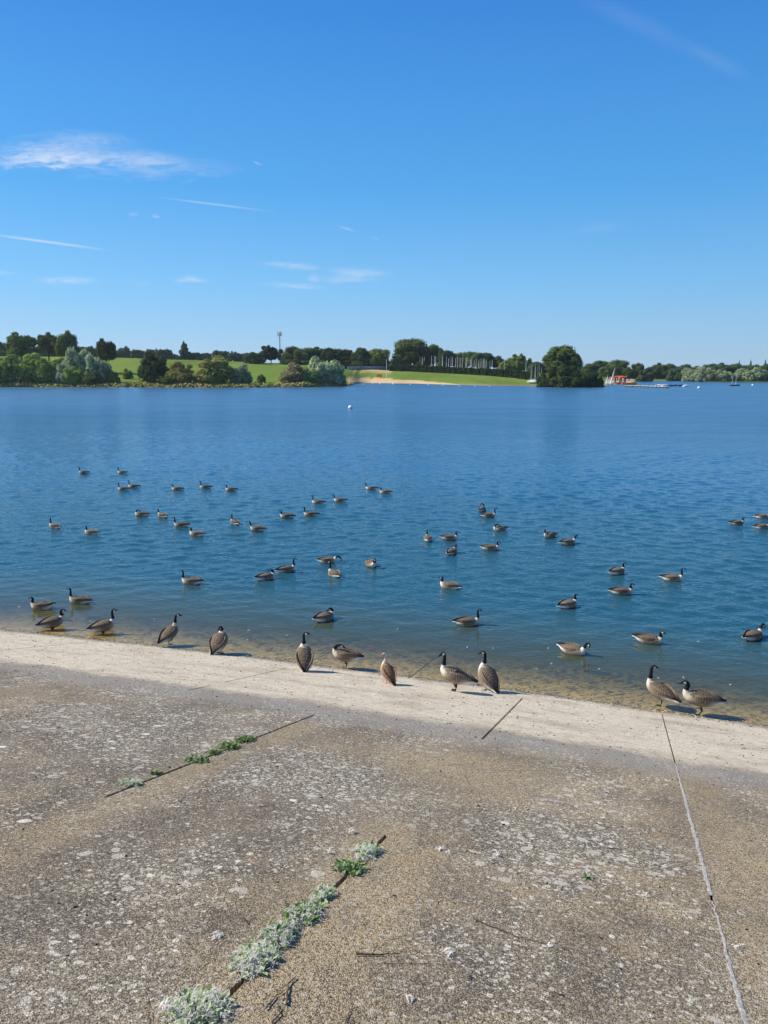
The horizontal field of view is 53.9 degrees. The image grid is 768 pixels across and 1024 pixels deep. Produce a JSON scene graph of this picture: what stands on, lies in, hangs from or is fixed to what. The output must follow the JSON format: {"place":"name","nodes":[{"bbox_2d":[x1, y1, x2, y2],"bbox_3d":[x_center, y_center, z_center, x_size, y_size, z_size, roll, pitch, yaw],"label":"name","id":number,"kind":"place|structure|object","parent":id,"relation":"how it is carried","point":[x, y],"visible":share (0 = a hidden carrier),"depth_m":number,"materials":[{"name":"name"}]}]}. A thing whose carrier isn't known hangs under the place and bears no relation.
{"place":"outdoors","nodes":[
{"label":"outdoors","id":0,"kind":"place"},
{"bbox_2d":[0,607,767,1023],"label":"concrete bank","id":1,"kind":"structure","parent":0,"point":[196,877],"depth_m":6.15,"materials":[{"name":"concrete"}]},
{"bbox_2d":[117,775,143,786],"bbox_3d":[-2.311,2.458,6.902,0.226,0.087,0.194,0,11,0],"label":"weed","id":2,"kind":"object","parent":1,"relation":"on","point":[130,779],"visible":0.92,"depth_m":6.87,"materials":[{"name":"green"}]},
{"bbox_2d":[154,991,175,1014],"bbox_3d":[-1.023,2.318,3.557,0.105,0.053,0.132,-2,11,-12],"label":"feather","id":3,"kind":"object","parent":1,"relation":"on","point":[159,1010],"visible":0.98,"depth_m":3.55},
{"bbox_2d":[183,754,212,762],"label":"weed","id":4,"kind":"object","parent":1,"relation":"on","point":[202,758],"visible":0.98,"depth_m":7.84,"materials":[{"name":"green plant"}]},
{"bbox_2d":[162,985,235,1023],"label":"weed","id":5,"kind":"object","parent":1,"relation":"on","point":[216,1013],"visible":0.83,"depth_m":3.54,"materials":[{"name":"green"}]},
{"bbox_2d":[159,981,234,1023],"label":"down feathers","id":6,"kind":"object","parent":5,"relation":"in","point":[216,1000],"visible":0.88,"depth_m":3.54},
{"bbox_2d":[215,741,240,750],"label":"weed","id":7,"kind":"object","parent":1,"relation":"on","point":[227,745],"visible":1,"depth_m":8.49,"materials":[{"name":"green plant"}]},
{"bbox_2d":[234,734,255,743],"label":"weed","id":8,"kind":"object","parent":1,"relation":"on","point":[243,738],"visible":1,"depth_m":8.86,"materials":[{"name":"green plant"}]},
{"bbox_2d":[227,937,282,978],"bbox_3d":[-0.695,2.391,4.041,0.303,0.131,0.373,0,11,0],"label":"weed","id":9,"kind":"object","parent":1,"relation":"on","point":[274,955],"visible":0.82,"depth_m":4.02,"materials":[{"name":"green"}]},
{"bbox_2d":[224,938,283,982],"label":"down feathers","id":10,"kind":"object","parent":9,"relation":"in","point":[270,960],"visible":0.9,"depth_m":3.99},
{"bbox_2d":[257,918,300,949],"bbox_3d":[-0.605,2.413,4.331,0.237,0.146,0.338,0,11,0],"label":"weed","id":11,"kind":"object","parent":1,"relation":"on","point":[280,930],"visible":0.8,"depth_m":4.32,"materials":[{"name":"green plant"}]},
{"bbox_2d":[256,918,305,949],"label":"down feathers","id":12,"kind":"object","parent":11,"relation":"in","point":[281,935],"visible":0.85,"depth_m":4.30},
{"bbox_2d":[281,899,325,926],"bbox_3d":[-0.497,2.448,4.625,0.266,0.135,0.354,0,11,0],"label":"weed","id":13,"kind":"object","parent":1,"relation":"on","point":[307,918],"visible":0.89,"depth_m":4.60,"materials":[{"name":"green plant"}]},
{"bbox_2d":[279,898,328,926],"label":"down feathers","id":14,"kind":"object","parent":13,"relation":"in","point":[308,908],"visible":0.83,"depth_m":4.61},
{"bbox_2d":[295,632,313,672],"bbox_3d":[-1.593,2.819,15.109,0.366,0.777,0.562,-1,11,-8],"label":"goose","id":15,"kind":"object","parent":1,"relation":"on","point":[304,656],"visible":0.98,"depth_m":15.06},
{"bbox_2d":[310,883,336,903],"bbox_3d":[-0.399,2.488,4.919,0.169,0.096,0.264,5,12,25],"label":"weed","id":16,"kind":"object","parent":1,"relation":"on","point":[326,899],"visible":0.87,"depth_m":4.90,"materials":[{"name":"green"}]},
{"bbox_2d":[309,883,339,901],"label":"down feathers","id":17,"kind":"object","parent":1,"relation":"on","point":[319,892],"visible":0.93,"depth_m":4.89},
{"bbox_2d":[332,644,363,668],"bbox_3d":[-0.752,3.043,15.939,0.681,0.544,0.332,1,11,8],"label":"goose","id":18,"kind":"object","parent":1,"relation":"on","point":[345,654],"visible":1,"depth_m":15.85},
{"bbox_2d":[330,857,370,876],"bbox_3d":[-0.247,2.526,5.382,0.309,0.101,0.286,0,11,0],"label":"weed","id":19,"kind":"object","parent":1,"relation":"on","point":[346,867],"visible":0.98,"depth_m":5.36,"materials":[{"name":"green plant"}]},
{"bbox_2d":[350,840,382,860],"bbox_3d":[-0.140,2.560,5.703,0.222,0.136,0.392,4,11,19],"label":"weed","id":20,"kind":"object","parent":1,"relation":"on","point":[376,848],"visible":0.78,"depth_m":5.70,"materials":[{"name":"green"}]},
{"bbox_2d":[351,841,381,860],"bbox_3d":[-0.137,2.566,5.716,0.253,0.161,0.392,3,11,16],"label":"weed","id":21,"kind":"object","parent":1,"relation":"on","point":[363,848],"visible":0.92,"depth_m":5.67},
{"bbox_2d":[0,623,766,726],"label":"shore litter","id":22,"kind":"object","parent":1,"relation":"on","point":[402,676],"visible":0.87,"depth_m":15.66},
{"bbox_2d":[0,632,767,1023],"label":"grit","id":23,"kind":"object","parent":1,"relation":"on","point":[382,776],"visible":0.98,"depth_m":10.26,"materials":[{"name":"gravel"}]},
{"bbox_2d":[381,653,396,685],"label":"goose","id":24,"kind":"object","parent":1,"relation":"on","point":[388,673],"visible":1,"depth_m":14.23},
{"bbox_2d":[438,652,477,691],"bbox_3d":[1.387,2.978,14.038,0.743,0.766,0.352,3,11,14],"label":"goose","id":25,"kind":"object","parent":1,"relation":"on","point":[455,675],"visible":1,"depth_m":13.97},
{"bbox_2d":[478,651,499,693],"bbox_3d":[2.028,3.077,14.441,0.366,0.769,0.584,-6,12,-27],"label":"goose","id":26,"kind":"object","parent":1,"relation":"on","point":[489,677],"visible":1,"depth_m":14.40},
{"bbox_2d":[646,665,681,706],"bbox_3d":[5.247,3.316,14.147,0.352,0.758,0.718,-8,13,-37],"label":"goose","id":27,"kind":"object","parent":1,"relation":"on","point":[661,691],"visible":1,"depth_m":14.12},
{"bbox_2d":[675,763,713,895],"bbox_3d":[3.070,3.015,7.619,0.049,1.221,4.301,4,11,18],"label":"joint mortar","id":28,"kind":"object","parent":1,"relation":"on","point":[704,868],"visible":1,"depth_m":6.68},
{"bbox_2d":[679,680,726,714],"bbox_3d":[5.807,3.404,13.787,0.840,0.650,0.365,2,11,12],"label":"goose","id":29,"kind":"object","parent":1,"relation":"on","point":[701,698],"visible":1,"depth_m":13.70},
{"bbox_2d":[712,901,749,1023],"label":"joint mortar","id":30,"kind":"object","parent":1,"relation":"on","point":[739,1002],"visible":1,"depth_m":4.30,"materials":[{"name":"concrete"}]},
{"bbox_2d":[0,381,767,692],"bbox_3d":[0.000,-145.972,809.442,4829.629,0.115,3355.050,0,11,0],"label":"lake water","id":31,"kind":"structure","parent":0,"point":[648,486],"depth_m":33.15,"materials":[{"name":"liquid"}]},
{"bbox_2d":[28,597,55,610],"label":"goose","id":32,"kind":"object","parent":31,"relation":"on","point":[41,605],"visible":1,"depth_m":19.84},
{"bbox_2d":[35,609,66,629],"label":"goose","id":33,"kind":"object","parent":31,"relation":"on","point":[52,622],"visible":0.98,"depth_m":18.49},
{"bbox_2d":[66,588,92,603],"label":"goose","id":34,"kind":"object","parent":31,"relation":"on","point":[82,599],"visible":1,"depth_m":20.34},
{"bbox_2d":[86,609,117,634],"bbox_3d":[-6.819,2.718,18.299,0.772,0.669,0.354,-8,13,-37],"label":"goose","id":35,"kind":"object","parent":31,"relation":"on","point":[102,626],"visible":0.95,"depth_m":18.21},
{"bbox_2d":[157,613,181,644],"bbox_3d":[-4.952,2.737,17.332,0.326,0.696,0.700,6,12,27],"label":"goose","id":36,"kind":"object","parent":31,"relation":"on","point":[168,633],"visible":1,"depth_m":17.29},
{"bbox_2d":[179,570,203,584],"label":"goose","id":37,"kind":"object","parent":31,"relation":"on","point":[192,580],"visible":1,"depth_m":22.17},
{"bbox_2d":[209,626,227,654],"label":"goose","id":38,"kind":"object","parent":31,"relation":"on","point":[218,640],"visible":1,"depth_m":16.62},
{"bbox_2d":[254,569,274,580],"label":"goose","id":39,"kind":"object","parent":31,"relation":"on","point":[265,576],"visible":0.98,"depth_m":22.64},
{"bbox_2d":[274,558,295,572],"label":"goose","id":40,"kind":"object","parent":31,"relation":"on","point":[285,568],"visible":0.98,"depth_m":23.50},
{"bbox_2d":[312,607,333,621],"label":"goose","id":41,"kind":"object","parent":31,"relation":"on","point":[327,615],"visible":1,"depth_m":18.95},
{"bbox_2d":[316,556,341,563],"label":"goose","id":42,"kind":"object","parent":31,"relation":"on","point":[325,559],"visible":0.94,"depth_m":24.61},
{"bbox_2d":[328,561,340,577],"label":"goose","id":43,"kind":"object","parent":31,"relation":"on","point":[334,573],"visible":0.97,"depth_m":22.97},
{"bbox_2d":[439,531,458,540],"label":"goose","id":44,"kind":"object","parent":31,"relation":"on","point":[449,537],"visible":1,"depth_m":27.99},
{"bbox_2d":[439,576,461,589],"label":"goose","id":45,"kind":"object","parent":31,"relation":"on","point":[450,585],"visible":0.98,"depth_m":21.70},
{"bbox_2d":[452,609,482,626],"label":"goose","id":46,"kind":"object","parent":31,"relation":"on","point":[466,621],"visible":1,"depth_m":18.60},
{"bbox_2d":[479,541,500,550],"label":"goose","id":47,"kind":"object","parent":31,"relation":"on","point":[490,547],"visible":1,"depth_m":26.38},
{"bbox_2d":[556,594,577,608],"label":"goose","id":48,"kind":"object","parent":31,"relation":"on","point":[567,603],"visible":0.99,"depth_m":19.98},
{"bbox_2d":[558,535,577,544],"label":"goose","id":49,"kind":"object","parent":31,"relation":"on","point":[565,541],"visible":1,"depth_m":27.24},
{"bbox_2d":[557,642,590,655],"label":"goose","id":50,"kind":"object","parent":31,"relation":"on","point":[571,648],"visible":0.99,"depth_m":16.71},
{"bbox_2d":[608,563,625,574],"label":"goose","id":51,"kind":"object","parent":31,"relation":"on","point":[616,570],"visible":1,"depth_m":23.27},
{"bbox_2d":[608,583,634,594],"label":"goose","id":52,"kind":"object","parent":31,"relation":"on","point":[619,590],"visible":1,"depth_m":21.16},
{"bbox_2d":[632,631,665,644],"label":"goose","id":53,"kind":"object","parent":31,"relation":"on","point":[649,638],"visible":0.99,"depth_m":17.34},
{"bbox_2d":[659,568,685,581],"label":"goose","id":54,"kind":"object","parent":31,"relation":"on","point":[670,577],"visible":0.99,"depth_m":22.52},
{"bbox_2d":[742,623,765,640],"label":"goose","id":55,"kind":"object","parent":31,"relation":"on","point":[752,635],"visible":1,"depth_m":17.63},
{"bbox_2d":[0,356,767,387],"bbox_3d":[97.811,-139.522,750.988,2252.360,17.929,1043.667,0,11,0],"label":"land","id":56,"kind":"structure","parent":0,"point":[270,372],"depth_m":363.61,"materials":[{"name":"plant"}]},
{"bbox_2d":[0,354,21,382],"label":"bush","id":57,"kind":"object","parent":56,"relation":"on","point":[9,365],"visible":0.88,"depth_m":279.33,"materials":[{"name":"green plant"}]},
{"bbox_2d":[4,332,39,359],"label":"tree","id":58,"kind":"object","parent":56,"relation":"on","point":[19,346],"visible":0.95,"depth_m":350.52,"materials":[{"name":"green plant"}]},
{"bbox_2d":[15,352,40,382],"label":"bush","id":59,"kind":"object","parent":56,"relation":"on","point":[26,367],"visible":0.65,"depth_m":280.66,"materials":[{"name":"green plant"}]},
{"bbox_2d":[32,357,58,383],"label":"bush","id":60,"kind":"object","parent":56,"relation":"on","point":[44,369],"visible":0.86,"depth_m":280.08,"materials":[{"name":"green plant"}]},
{"bbox_2d":[37,332,56,360],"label":"tree","id":61,"kind":"object","parent":56,"relation":"on","point":[46,341],"visible":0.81,"depth_m":360.11,"materials":[{"name":"green plant"}]},
{"bbox_2d":[53,364,73,383],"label":"bush","id":62,"kind":"object","parent":56,"relation":"on","point":[58,374],"visible":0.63,"depth_m":279.67,"materials":[{"name":"green plant"}]},
{"bbox_2d":[54,330,82,356],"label":"tree","id":63,"kind":"object","parent":56,"relation":"on","point":[65,340],"visible":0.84,"depth_m":353.11,"materials":[{"name":"green plant"}]},
{"bbox_2d":[61,366,82,383],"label":"bush","id":64,"kind":"object","parent":56,"relation":"on","point":[70,377],"visible":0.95,"depth_m":278.08,"materials":[{"name":"green plant"}]},
{"bbox_2d":[61,346,89,381],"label":"bush","id":65,"kind":"object","parent":56,"relation":"on","point":[76,359],"visible":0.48,"depth_m":281.97,"materials":[{"name":"green plant"}]},
{"bbox_2d":[79,369,102,383],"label":"bush","id":66,"kind":"object","parent":56,"relation":"on","point":[90,378],"visible":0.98,"depth_m":277.45,"materials":[{"name":"green plant"}]},
{"bbox_2d":[83,352,111,382],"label":"bush","id":67,"kind":"object","parent":56,"relation":"on","point":[103,368],"visible":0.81,"depth_m":279.81,"materials":[{"name":"green plant"}]},
{"bbox_2d":[95,338,116,362],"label":"tree","id":68,"kind":"object","parent":56,"relation":"on","point":[105,351],"visible":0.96,"depth_m":320.25,"materials":[{"name":"green plant"}]},
{"bbox_2d":[106,371,120,382],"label":"bush","id":69,"kind":"object","parent":56,"relation":"on","point":[112,377],"visible":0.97,"depth_m":280.55,"materials":[{"name":"green plant"}]},
{"bbox_2d":[136,350,170,382],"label":"bush","id":70,"kind":"object","parent":56,"relation":"on","point":[151,368],"visible":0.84,"depth_m":278.85,"materials":[{"name":"green plant"}]},
{"bbox_2d":[156,375,176,383],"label":"bush","id":71,"kind":"object","parent":56,"relation":"on","point":[166,379],"visible":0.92,"depth_m":274.40,"materials":[{"name":"green plant"}]},
{"bbox_2d":[0,381,352,387],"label":"bank grass","id":72,"kind":"structure","parent":56,"relation":"on","point":[147,384],"depth_m":275.76,"materials":[{"name":"plant"}]},
{"bbox_2d":[165,361,194,383],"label":"bush","id":73,"kind":"object","parent":56,"relation":"on","point":[180,372],"visible":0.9,"depth_m":276.54,"materials":[{"name":"green plant"}]},
{"bbox_2d":[176,341,193,359],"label":"tree","id":74,"kind":"object","parent":56,"relation":"on","point":[185,353],"visible":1,"depth_m":490.78,"materials":[{"name":"green plant"}]},
{"bbox_2d":[192,355,234,383],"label":"bush","id":75,"kind":"object","parent":56,"relation":"on","point":[218,369],"visible":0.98,"depth_m":275.13,"materials":[{"name":"green plant"}]},
{"bbox_2d":[227,352,242,361],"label":"tree","id":76,"kind":"object","parent":56,"relation":"on","point":[235,357],"visible":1,"depth_m":536.17,"materials":[{"name":"green plant"}]},
{"bbox_2d":[229,362,252,382],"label":"bush","id":77,"kind":"object","parent":56,"relation":"on","point":[241,373],"visible":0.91,"depth_m":278.62,"materials":[{"name":"green plant"}]},
{"bbox_2d":[243,352,265,363],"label":"tree","id":78,"kind":"object","parent":56,"relation":"on","point":[253,357],"visible":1,"depth_m":405.54,"materials":[{"name":"green plant"}]},
{"bbox_2d":[258,345,283,363],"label":"tree","id":79,"kind":"object","parent":56,"relation":"on","point":[269,353],"visible":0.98,"depth_m":414.11,"materials":[{"name":"green plant"}]},
{"bbox_2d":[281,346,298,359],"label":"tree","id":80,"kind":"object","parent":56,"relation":"on","point":[288,353],"visible":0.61,"depth_m":431.32,"materials":[{"name":"green plant"}]},
{"bbox_2d":[277,362,306,382],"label":"bush","id":81,"kind":"object","parent":56,"relation":"on","point":[293,372],"visible":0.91,"depth_m":280.21,"materials":[{"name":"green plant"}]},
{"bbox_2d":[293,347,318,360],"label":"tree","id":82,"kind":"object","parent":56,"relation":"on","point":[306,354],"visible":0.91,"depth_m":424.96,"materials":[{"name":"green plant"}]},
{"bbox_2d":[300,367,320,382],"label":"bush","id":83,"kind":"object","parent":56,"relation":"on","point":[312,377],"visible":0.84,"depth_m":281.98,"materials":[{"name":"green plant"}]},
{"bbox_2d":[308,356,345,383],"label":"bush","id":84,"kind":"object","parent":56,"relation":"on","point":[330,372],"visible":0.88,"depth_m":286.71,"materials":[{"name":"green plant"}]},
{"bbox_2d":[320,347,338,360],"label":"tree","id":85,"kind":"object","parent":56,"relation":"on","point":[329,354],"visible":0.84,"depth_m":419.50,"materials":[{"name":"green plant"}]},
{"bbox_2d":[337,348,352,360],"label":"tree","id":86,"kind":"object","parent":56,"relation":"on","point":[345,355],"visible":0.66,"depth_m":433.83,"materials":[{"name":"green plant"}]},
{"bbox_2d":[350,347,368,362],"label":"tree","id":87,"kind":"object","parent":56,"relation":"on","point":[360,354],"visible":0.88,"depth_m":420.30,"materials":[{"name":"green plant"}]},
{"bbox_2d":[367,348,390,365],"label":"tree","id":88,"kind":"object","parent":56,"relation":"on","point":[377,356],"visible":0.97,"depth_m":419.49,"materials":[{"name":"green plant"}]},
{"bbox_2d":[387,354,410,368],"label":"tree","id":89,"kind":"object","parent":56,"relation":"on","point":[404,360],"visible":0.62,"depth_m":427.77,"materials":[{"name":"green plant"}]},
{"bbox_2d":[392,338,432,364],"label":"tree","id":90,"kind":"object","parent":56,"relation":"on","point":[414,350],"visible":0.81,"depth_m":431.66,"materials":[{"name":"green plant"}]},
{"bbox_2d":[422,344,441,365],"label":"tree","id":91,"kind":"object","parent":56,"relation":"on","point":[434,349],"visible":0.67,"depth_m":433.95,"materials":[{"name":"green plant"}]},
{"bbox_2d":[436,349,455,366],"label":"tree","id":92,"kind":"object","parent":56,"relation":"on","point":[443,354],"visible":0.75,"depth_m":426.58,"materials":[{"name":"green plant"}]},
{"bbox_2d":[389,364,538,379],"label":"hedge","id":93,"kind":"object","parent":56,"relation":"on","point":[518,374],"visible":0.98,"depth_m":375.74,"materials":[{"name":"green plant"}]},
{"bbox_2d":[462,351,486,367],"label":"tree","id":94,"kind":"object","parent":56,"relation":"on","point":[475,357],"visible":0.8,"depth_m":417.23,"materials":[{"name":"green plant"}]},
{"bbox_2d":[497,357,518,369],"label":"tree","id":95,"kind":"object","parent":56,"relation":"on","point":[504,364],"visible":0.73,"depth_m":396.73,"materials":[{"name":"green plant"}]},
{"bbox_2d":[510,353,531,370],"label":"tree","id":96,"kind":"object","parent":56,"relation":"on","point":[521,362],"visible":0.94,"depth_m":396.17,"materials":[{"name":"green plant"}]},
{"bbox_2d":[527,362,544,372],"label":"tree","id":97,"kind":"object","parent":56,"relation":"on","point":[539,366],"visible":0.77,"depth_m":429.24,"materials":[{"name":"green plant"}]},
{"bbox_2d":[535,368,557,386],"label":"bush","id":98,"kind":"object","parent":56,"relation":"on","point":[542,380],"visible":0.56,"depth_m":278.13,"materials":[{"name":"green plant"}]},
{"bbox_2d":[541,344,583,376],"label":"tree","id":99,"kind":"object","parent":56,"relation":"on","point":[555,357],"visible":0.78,"depth_m":286.79,"materials":[{"name":"green plant"}]},
{"bbox_2d":[549,364,589,387],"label":"bush","id":100,"kind":"object","parent":56,"relation":"on","point":[571,377],"visible":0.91,"depth_m":271.25,"materials":[{"name":"green plant"}]},
{"bbox_2d":[579,363,601,374],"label":"tree","id":101,"kind":"object","parent":56,"relation":"on","point":[592,367],"visible":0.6,"depth_m":442.80,"materials":[{"name":"green plant"}]},
{"bbox_2d":[580,369,601,386],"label":"bush","id":102,"kind":"object","parent":56,"relation":"on","point":[593,380],"visible":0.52,"depth_m":273.69,"materials":[{"name":"green plant"}]},
{"bbox_2d":[597,365,619,378],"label":"tree","id":103,"kind":"object","parent":56,"relation":"on","point":[606,371],"visible":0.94,"depth_m":421.86,"materials":[{"name":"green plant"}]},
{"bbox_2d":[608,359,629,379],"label":"tree","id":104,"kind":"object","parent":56,"relation":"on","point":[621,364],"visible":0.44,"depth_m":438.49,"materials":[{"name":"green plant"}]},
{"bbox_2d":[620,367,637,380],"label":"tree","id":105,"kind":"object","parent":56,"relation":"on","point":[629,372],"visible":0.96,"depth_m":418.25,"materials":[{"name":"green plant"}]},
{"bbox_2d":[635,368,654,381],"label":"tree","id":106,"kind":"object","parent":56,"relation":"on","point":[646,375],"visible":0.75,"depth_m":407.42,"materials":[{"name":"green plant"}]},
{"bbox_2d":[653,362,666,378],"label":"tree","id":107,"kind":"object","parent":56,"relation":"on","point":[662,369],"visible":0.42,"depth_m":495.59,"materials":[{"name":"green plant"}]},
{"bbox_2d":[666,369,678,380],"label":"bush","id":108,"kind":"object","parent":56,"relation":"on","point":[671,375],"visible":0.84,"depth_m":428.90,"materials":[{"name":"green plant"}]},
{"bbox_2d":[681,367,699,381],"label":"bush","id":109,"kind":"object","parent":56,"relation":"on","point":[687,373],"visible":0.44,"depth_m":412.44,"materials":[{"name":"green plant"}]},
{"bbox_2d":[692,366,716,380],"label":"bush","id":110,"kind":"object","parent":56,"relation":"on","point":[703,374],"visible":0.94,"depth_m":401.61,"materials":[{"name":"green plant"}]},
{"bbox_2d":[736,367,763,380],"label":"bush","id":111,"kind":"object","parent":56,"relation":"on","point":[755,374],"visible":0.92,"depth_m":396.24,"materials":[{"name":"green plant"}]},
{"bbox_2d":[0,0,767,370],"label":"sky","id":112,"kind":"structure","parent":0,"point":[504,178],"materials":[{"name":"blue"}]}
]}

